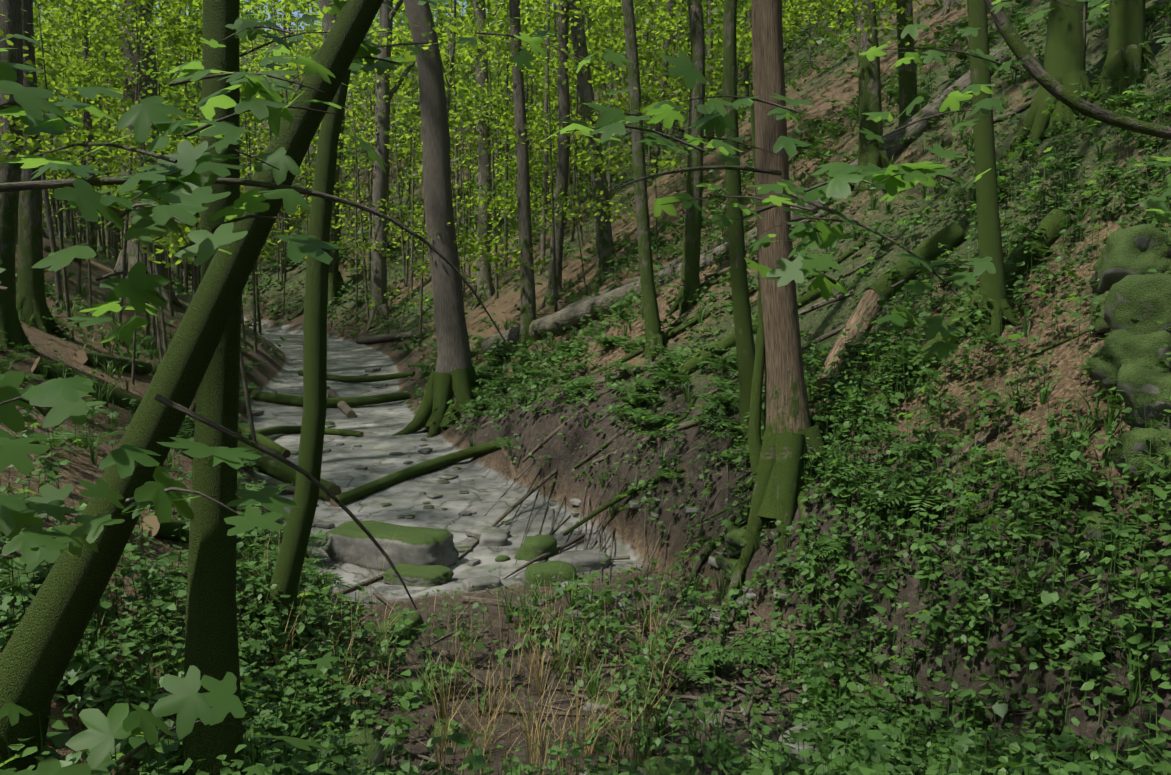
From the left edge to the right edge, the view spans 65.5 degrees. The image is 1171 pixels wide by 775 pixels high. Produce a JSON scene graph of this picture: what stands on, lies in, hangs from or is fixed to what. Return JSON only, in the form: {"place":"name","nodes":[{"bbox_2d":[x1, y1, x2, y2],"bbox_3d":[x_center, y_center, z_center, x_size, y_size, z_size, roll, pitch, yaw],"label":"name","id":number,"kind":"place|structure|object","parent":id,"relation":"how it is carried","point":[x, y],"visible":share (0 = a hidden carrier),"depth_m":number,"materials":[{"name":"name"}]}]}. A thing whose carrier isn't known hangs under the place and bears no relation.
{"place":"outdoors","nodes":[
{"label":"outdoors","id":0,"kind":"place"},
{"bbox_2d":[33,0,556,34],"label":"sky","id":1,"kind":"structure","parent":0,"point":[295,13],"materials":[{"name":"white"}]},
{"bbox_2d":[0,0,1170,774],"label":"terrain","id":2,"kind":"structure","parent":0,"point":[486,480],"depth_m":13.51,"materials":[{"name":"brown soil"}]},
{"bbox_2d":[0,0,948,313],"bbox_3d":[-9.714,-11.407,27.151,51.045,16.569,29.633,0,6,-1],"label":"tree foliage","id":3,"kind":"object","parent":2,"relation":"on","point":[174,34],"visible":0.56,"depth_m":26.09,"materials":[{"name":"green plant"}]},
{"bbox_2d":[238,530,711,774],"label":"dry grass stalks","id":4,"kind":"object","parent":2,"relation":"on","point":[531,740],"visible":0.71,"depth_m":8.39,"materials":[{"name":"brown plant"}]},
{"bbox_2d":[16,0,1085,442],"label":"trunks","id":5,"kind":"object","parent":2,"relation":"on","point":[102,232],"visible":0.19,"depth_m":43.03,"materials":[{"name":"brown plant"}]},
{"bbox_2d":[0,47,1129,770],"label":"fallen logs","id":6,"kind":"object","parent":2,"relation":"on","point":[950,237],"visible":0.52,"depth_m":14.10,"materials":[{"name":"brown wood"}]},
{"bbox_2d":[0,0,1159,774],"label":"tree trunks","id":7,"kind":"object","parent":2,"relation":"on","point":[200,362],"visible":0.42,"depth_m":11.31,"materials":[{"name":"green plant"}]},
{"bbox_2d":[0,224,1170,774],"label":"creek rocks","id":8,"kind":"object","parent":2,"relation":"on","point":[1126,288],"visible":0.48,"depth_m":9.62,"materials":[{"name":"green stone"}]},
{"bbox_2d":[0,0,1170,774],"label":"grass tufts","id":9,"kind":"object","parent":2,"relation":"on","point":[424,694],"visible":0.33,"depth_m":10.82,"materials":[{"name":"green plant"}]},
{"bbox_2d":[0,0,1170,774],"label":"undergrowth plant","id":10,"kind":"object","parent":2,"relation":"on","point":[890,736],"depth_m":8.40,"materials":[{"name":"green plant"}]},
{"bbox_2d":[0,0,1170,774],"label":"fern plants","id":11,"kind":"object","parent":2,"relation":"on","point":[696,670],"visible":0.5,"depth_m":14.22,"materials":[{"name":"green plant"}]},
{"bbox_2d":[0,0,1170,774],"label":"maple","id":12,"kind":"object","parent":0,"point":[188,194],"depth_m":3.16,"materials":[{"name":"green plant"}]}
]}

